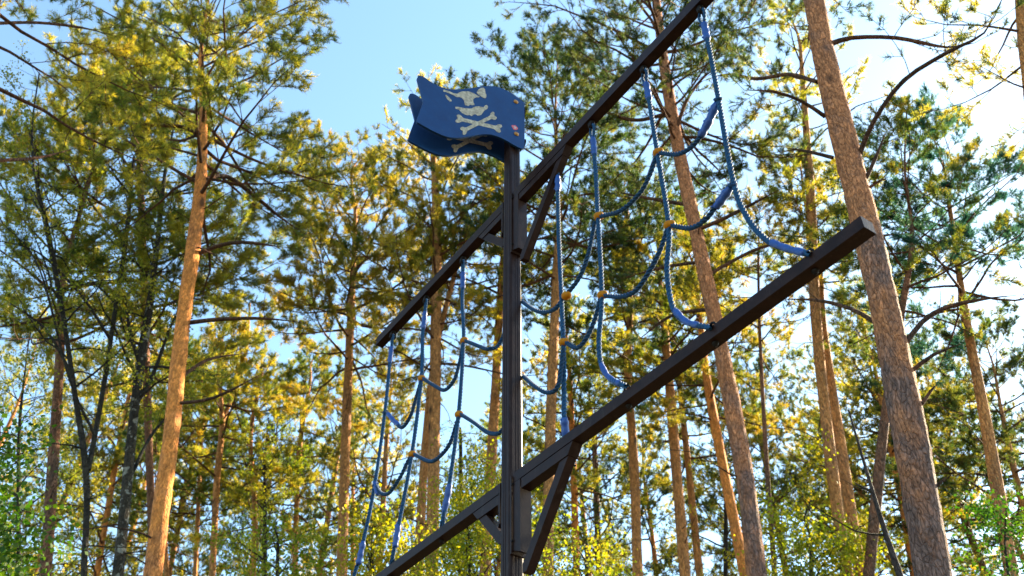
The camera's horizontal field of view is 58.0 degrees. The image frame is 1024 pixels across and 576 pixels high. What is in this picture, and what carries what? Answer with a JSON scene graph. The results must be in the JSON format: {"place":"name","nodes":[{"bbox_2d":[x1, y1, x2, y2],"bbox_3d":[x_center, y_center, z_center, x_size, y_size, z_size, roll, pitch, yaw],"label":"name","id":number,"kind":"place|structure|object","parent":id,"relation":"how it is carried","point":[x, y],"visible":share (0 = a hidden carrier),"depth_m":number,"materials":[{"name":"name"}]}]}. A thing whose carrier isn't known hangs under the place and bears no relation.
{"place":"outdoors","nodes":[
{"label":"outdoors","id":0,"kind":"place"},
{"bbox_2d":[0,0,1023,575],"label":"sky","id":1,"kind":"structure","parent":0,"point":[357,76],"materials":[{"name":"blue"}]},
{"label":"ground","id":2,"kind":"structure","parent":0,"visible":0},
{"bbox_2d":[0,331,85,575],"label":"pine tree","id":3,"kind":"object","parent":2,"relation":"on","point":[16,404],"visible":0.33,"depth_m":29.27,"materials":[{"name":"green plant"}]},
{"bbox_2d":[0,392,94,575],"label":"young tree","id":4,"kind":"object","parent":2,"relation":"on","point":[9,542],"visible":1,"depth_m":7.92,"materials":[{"name":"green plant"}]},
{"bbox_2d":[0,303,126,575],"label":"birch tree","id":5,"kind":"object","parent":2,"relation":"on","point":[20,417],"visible":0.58,"depth_m":17.85,"materials":[{"name":"green plant"}]},
{"bbox_2d":[0,313,182,575],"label":"pine tree","id":6,"kind":"object","parent":2,"relation":"on","point":[102,436],"visible":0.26,"depth_m":26.70,"materials":[{"name":"green plant"}]},
{"bbox_2d":[0,0,202,339],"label":"pine tree","id":7,"kind":"object","parent":2,"relation":"on","point":[75,80],"visible":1,"depth_m":12.85,"materials":[{"name":"green plant"}]},
{"bbox_2d":[0,40,225,575],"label":"birch tree","id":8,"kind":"object","parent":2,"relation":"on","point":[87,460],"visible":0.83,"depth_m":14.65,"materials":[{"name":"green plant"}]},
{"bbox_2d":[11,311,228,575],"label":"pine tree","id":9,"kind":"object","parent":2,"relation":"on","point":[97,567],"visible":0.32,"depth_m":25.73,"materials":[{"name":"green plant"}]},
{"bbox_2d":[0,41,256,575],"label":"pine tree","id":10,"kind":"object","parent":2,"relation":"on","point":[52,483],"visible":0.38,"depth_m":16.81,"materials":[{"name":"green plant"}]},
{"bbox_2d":[54,405,216,575],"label":"pine tree","id":11,"kind":"object","parent":2,"relation":"on","point":[138,538],"visible":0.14,"depth_m":31.03,"materials":[{"name":"green plant"}]},
{"bbox_2d":[42,65,255,575],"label":"birch tree","id":12,"kind":"object","parent":2,"relation":"on","point":[137,395],"visible":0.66,"depth_m":15.33,"materials":[{"name":"green plant"}]},
{"bbox_2d":[0,0,305,533],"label":"pine tree","id":13,"kind":"object","parent":2,"relation":"on","point":[260,258],"visible":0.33,"depth_m":18.71,"materials":[{"name":"green plant"}]},
{"bbox_2d":[101,328,260,575],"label":"pine tree","id":14,"kind":"object","parent":2,"relation":"on","point":[204,485],"visible":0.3,"depth_m":24.02,"materials":[{"name":"green plant"}]},
{"bbox_2d":[103,368,271,575],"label":"pine tree","id":15,"kind":"object","parent":2,"relation":"on","point":[197,503],"visible":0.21,"depth_m":24.85,"materials":[{"name":"green plant"}]},
{"bbox_2d":[90,360,285,575],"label":"pine tree","id":16,"kind":"object","parent":2,"relation":"on","point":[173,553],"visible":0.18,"depth_m":26.91,"materials":[{"name":"green plant"}]},
{"bbox_2d":[32,0,382,575],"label":"pine tree","id":17,"kind":"object","parent":2,"relation":"on","point":[291,136],"visible":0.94,"depth_m":14.94,"materials":[{"name":"green plant"}]},
{"bbox_2d":[138,284,324,575],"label":"pine tree","id":18,"kind":"object","parent":2,"relation":"on","point":[188,454],"visible":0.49,"depth_m":21.99,"materials":[{"name":"green plant"}]},
{"bbox_2d":[169,341,338,575],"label":"pine tree","id":19,"kind":"object","parent":2,"relation":"on","point":[230,463],"visible":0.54,"depth_m":22.85,"materials":[{"name":"green plant"}]},
{"bbox_2d":[172,406,352,575],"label":"pine tree","id":20,"kind":"object","parent":2,"relation":"on","point":[241,520],"visible":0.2,"depth_m":31.43,"materials":[{"name":"green plant"}]},
{"bbox_2d":[199,415,334,575],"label":"birch tree","id":21,"kind":"object","parent":2,"relation":"on","point":[265,491],"visible":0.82,"depth_m":21.23,"materials":[{"name":"green plant"}]},
{"bbox_2d":[203,505,350,575],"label":"young tree","id":22,"kind":"object","parent":2,"relation":"on","point":[279,570],"visible":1,"depth_m":13.96,"materials":[{"name":"green plant"}]},
{"bbox_2d":[233,337,382,572],"bbox_3d":[-5.460,8.432,21.003,3.957,18.505,5.064,0,-41,0],"label":"pine tree","id":23,"kind":"object","parent":2,"relation":"on","point":[325,374],"visible":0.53,"depth_m":24.37,"materials":[{"name":"green plant"}]},
{"bbox_2d":[201,365,418,575],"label":"pine tree","id":24,"kind":"object","parent":2,"relation":"on","point":[368,482],"visible":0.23,"depth_m":29.64,"materials":[{"name":"green plant"}]},
{"bbox_2d":[270,397,442,575],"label":"pine tree","id":25,"kind":"object","parent":2,"relation":"on","point":[368,467],"visible":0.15,"depth_m":34.14,"materials":[{"name":"green plant"}]},
{"bbox_2d":[251,118,477,575],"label":"pine tree","id":26,"kind":"object","parent":2,"relation":"on","point":[330,286],"visible":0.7,"depth_m":20.72,"materials":[{"name":"green plant"}]},
{"bbox_2d":[285,347,463,575],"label":"pine tree","id":27,"kind":"object","parent":2,"relation":"on","point":[383,467],"visible":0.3,"depth_m":28.77,"materials":[{"name":"green plant"}]},
{"bbox_2d":[326,475,461,575],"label":"young tree","id":28,"kind":"object","parent":2,"relation":"on","point":[373,556],"visible":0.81,"depth_m":12.39,"materials":[{"name":"green plant"}]},
{"bbox_2d":[316,63,570,575],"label":"pine tree","id":29,"kind":"object","parent":2,"relation":"on","point":[435,363],"visible":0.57,"depth_m":19.43,"materials":[{"name":"green plant"}]},
{"bbox_2d":[405,419,500,575],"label":"birch tree","id":30,"kind":"object","parent":2,"relation":"on","point":[461,455],"visible":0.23,"depth_m":25.08,"materials":[{"name":"green plant"}]},
{"bbox_2d":[364,171,552,575],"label":"pine tree","id":31,"kind":"object","parent":2,"relation":"on","point":[423,474],"visible":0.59,"depth_m":20.43,"materials":[{"name":"green plant"}]},
{"bbox_2d":[388,422,549,575],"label":"young tree","id":32,"kind":"object","parent":2,"relation":"on","point":[464,555],"visible":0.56,"depth_m":14.43,"materials":[{"name":"green plant"}]},
{"bbox_2d":[381,158,584,575],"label":"pine tree","id":33,"kind":"object","parent":2,"relation":"on","point":[494,409],"visible":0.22,"depth_m":20.63,"materials":[{"name":"green plant"}]},
{"bbox_2d":[425,401,577,575],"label":"pine tree","id":34,"kind":"object","parent":2,"relation":"on","point":[483,442],"visible":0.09,"depth_m":30.23,"materials":[{"name":"green plant"}]},
{"bbox_2d":[415,403,594,575],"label":"pine tree","id":35,"kind":"object","parent":2,"relation":"on","point":[526,456],"visible":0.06,"depth_m":32.60,"materials":[{"name":"green plant"}]},
{"bbox_2d":[403,9,665,575],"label":"pine tree","id":36,"kind":"object","parent":2,"relation":"on","point":[529,57],"visible":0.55,"depth_m":20.68,"materials":[{"name":"green plant"}]},
{"bbox_2d":[483,291,665,574],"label":"pine tree","id":37,"kind":"object","parent":2,"relation":"on","point":[573,423],"visible":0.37,"depth_m":22.91,"materials":[{"name":"green plant"}]},
{"bbox_2d":[523,420,631,575],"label":"pine tree","id":38,"kind":"object","parent":2,"relation":"on","point":[581,501],"visible":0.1,"depth_m":34.52,"materials":[{"name":"green plant"}]},
{"bbox_2d":[527,489,653,575],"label":"young tree","id":39,"kind":"object","parent":2,"relation":"on","point":[586,560],"visible":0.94,"depth_m":13.54,"materials":[{"name":"green plant"}]},
{"bbox_2d":[522,345,686,575],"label":"pine tree","id":40,"kind":"object","parent":2,"relation":"on","point":[595,519],"visible":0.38,"depth_m":27.72,"materials":[{"name":"green plant"}]},
{"bbox_2d":[375,0,875,575],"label":"mast","id":41,"kind":"object","parent":2,"relation":"on","point":[487,120],"visible":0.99,"depth_m":5.55,"materials":[{"name":"brown paint"}]},
{"bbox_2d":[352,7,810,575],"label":"rope net","id":42,"kind":"object","parent":41,"relation":"hanging from","point":[716,107],"visible":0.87,"depth_m":5.27,"materials":[{"name":"blue fabric"}]},
{"bbox_2d":[521,144,737,575],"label":"pine tree","id":43,"kind":"object","parent":2,"relation":"on","point":[634,491],"visible":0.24,"depth_m":22.26,"materials":[{"name":"green plant"}]},
{"bbox_2d":[562,185,755,575],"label":"pine tree","id":44,"kind":"object","parent":2,"relation":"on","point":[680,521],"visible":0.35,"depth_m":20.23,"materials":[{"name":"green plant"}]},
{"bbox_2d":[580,414,738,575],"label":"pine tree","id":45,"kind":"object","parent":2,"relation":"on","point":[654,555],"visible":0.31,"depth_m":28.91,"materials":[{"name":"green plant"}]},
{"bbox_2d":[493,0,833,575],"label":"pine tree","id":46,"kind":"object","parent":2,"relation":"on","point":[679,138],"visible":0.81,"depth_m":18.02,"materials":[{"name":"green plant"}]},
{"bbox_2d":[594,270,786,575],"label":"pine tree","id":47,"kind":"object","parent":2,"relation":"on","point":[646,435],"visible":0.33,"depth_m":22.68,"materials":[{"name":"green plant"}]},
{"bbox_2d":[598,215,810,575],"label":"pine tree","id":48,"kind":"object","parent":2,"relation":"on","point":[707,383],"visible":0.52,"depth_m":18.89,"materials":[{"name":"green plant"}]},
{"bbox_2d":[646,405,778,575],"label":"tree","id":49,"kind":"object","parent":2,"relation":"on","point":[726,561],"visible":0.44,"depth_m":21.10,"materials":[{"name":"green plant"}]},
{"bbox_2d":[648,380,826,575],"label":"pine tree","id":50,"kind":"object","parent":2,"relation":"on","point":[715,491],"visible":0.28,"depth_m":29.05,"materials":[{"name":"green plant"}]},
{"bbox_2d":[671,176,865,575],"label":"pine tree","id":51,"kind":"object","parent":2,"relation":"on","point":[737,238],"visible":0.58,"depth_m":17.82,"materials":[{"name":"green plant"}]},
{"bbox_2d":[670,337,869,575],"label":"pine tree","id":52,"kind":"object","parent":2,"relation":"on","point":[744,403],"visible":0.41,"depth_m":29.19,"materials":[{"name":"green plant"}]},
{"bbox_2d":[726,130,863,575],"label":"pine tree","id":53,"kind":"object","parent":2,"relation":"on","point":[847,492],"visible":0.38,"depth_m":17.84,"materials":[{"name":"green plant"}]},
{"bbox_2d":[730,0,884,575],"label":"pine tree","id":54,"kind":"object","parent":2,"relation":"on","point":[803,91],"visible":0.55,"depth_m":18.35,"materials":[{"name":"green plant"}]},
{"bbox_2d":[733,420,905,575],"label":"young tree","id":55,"kind":"object","parent":2,"relation":"on","point":[846,551],"visible":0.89,"depth_m":13.82,"materials":[{"name":"green plant"}]},
{"bbox_2d":[781,401,907,575],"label":"pine tree","id":56,"kind":"object","parent":2,"relation":"on","point":[826,489],"visible":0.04,"depth_m":31.66,"materials":[{"name":"green plant"}]},
{"bbox_2d":[797,410,903,575],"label":"dead sapling","id":57,"kind":"object","parent":2,"relation":"on","point":[893,556],"visible":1,"depth_m":9.53,"materials":[{"name":"brown wood"}]},
{"bbox_2d":[682,0,1023,575],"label":"pine tree","id":58,"kind":"object","parent":2,"relation":"on","point":[927,536],"visible":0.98,"depth_m":9.97,"materials":[{"name":"green plant"}]},
{"bbox_2d":[767,334,992,575],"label":"pine tree","id":59,"kind":"object","parent":2,"relation":"on","point":[808,402],"visible":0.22,"depth_m":30.75,"materials":[{"name":"green plant"}]},
{"bbox_2d":[784,299,981,575],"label":"pine tree","id":60,"kind":"object","parent":2,"relation":"on","point":[859,327],"visible":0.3,"depth_m":27.24,"materials":[{"name":"green plant"}]},
{"bbox_2d":[763,78,1023,575],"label":"pine tree","id":61,"kind":"object","parent":2,"relation":"on","point":[902,104],"visible":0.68,"depth_m":15.83,"materials":[{"name":"green plant"}]},
{"bbox_2d":[803,274,1023,575],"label":"pine tree","id":62,"kind":"object","parent":2,"relation":"on","point":[847,387],"visible":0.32,"depth_m":25.74,"materials":[{"name":"green plant"}]},
{"bbox_2d":[818,82,1023,575],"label":"pine tree","id":63,"kind":"object","parent":2,"relation":"on","point":[994,472],"visible":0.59,"depth_m":17.04,"materials":[{"name":"green plant"}]},
{"bbox_2d":[845,286,1023,575],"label":"pine tree","id":64,"kind":"object","parent":2,"relation":"on","point":[922,334],"visible":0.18,"depth_m":25.73,"materials":[{"name":"green plant"}]},
{"bbox_2d":[885,297,1023,574],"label":"pine tree","id":65,"kind":"object","parent":2,"relation":"on","point":[969,442],"visible":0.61,"depth_m":20.93,"materials":[{"name":"green plant"}]},
{"bbox_2d":[887,345,1023,575],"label":"pine tree","id":66,"kind":"object","parent":2,"relation":"on","point":[961,531],"visible":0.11,"depth_m":29.00,"materials":[{"name":"green plant"}]},
{"bbox_2d":[892,0,1023,160],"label":"pine tree","id":67,"kind":"object","parent":2,"relation":"on","point":[1019,22],"visible":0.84,"depth_m":14.05,"materials":[{"name":"green plant"}]},
{"bbox_2d":[945,478,1023,575],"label":"young tree","id":68,"kind":"object","parent":2,"relation":"on","point":[994,522],"visible":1,"depth_m":12.20,"materials":[{"name":"green plant"}]}
]}

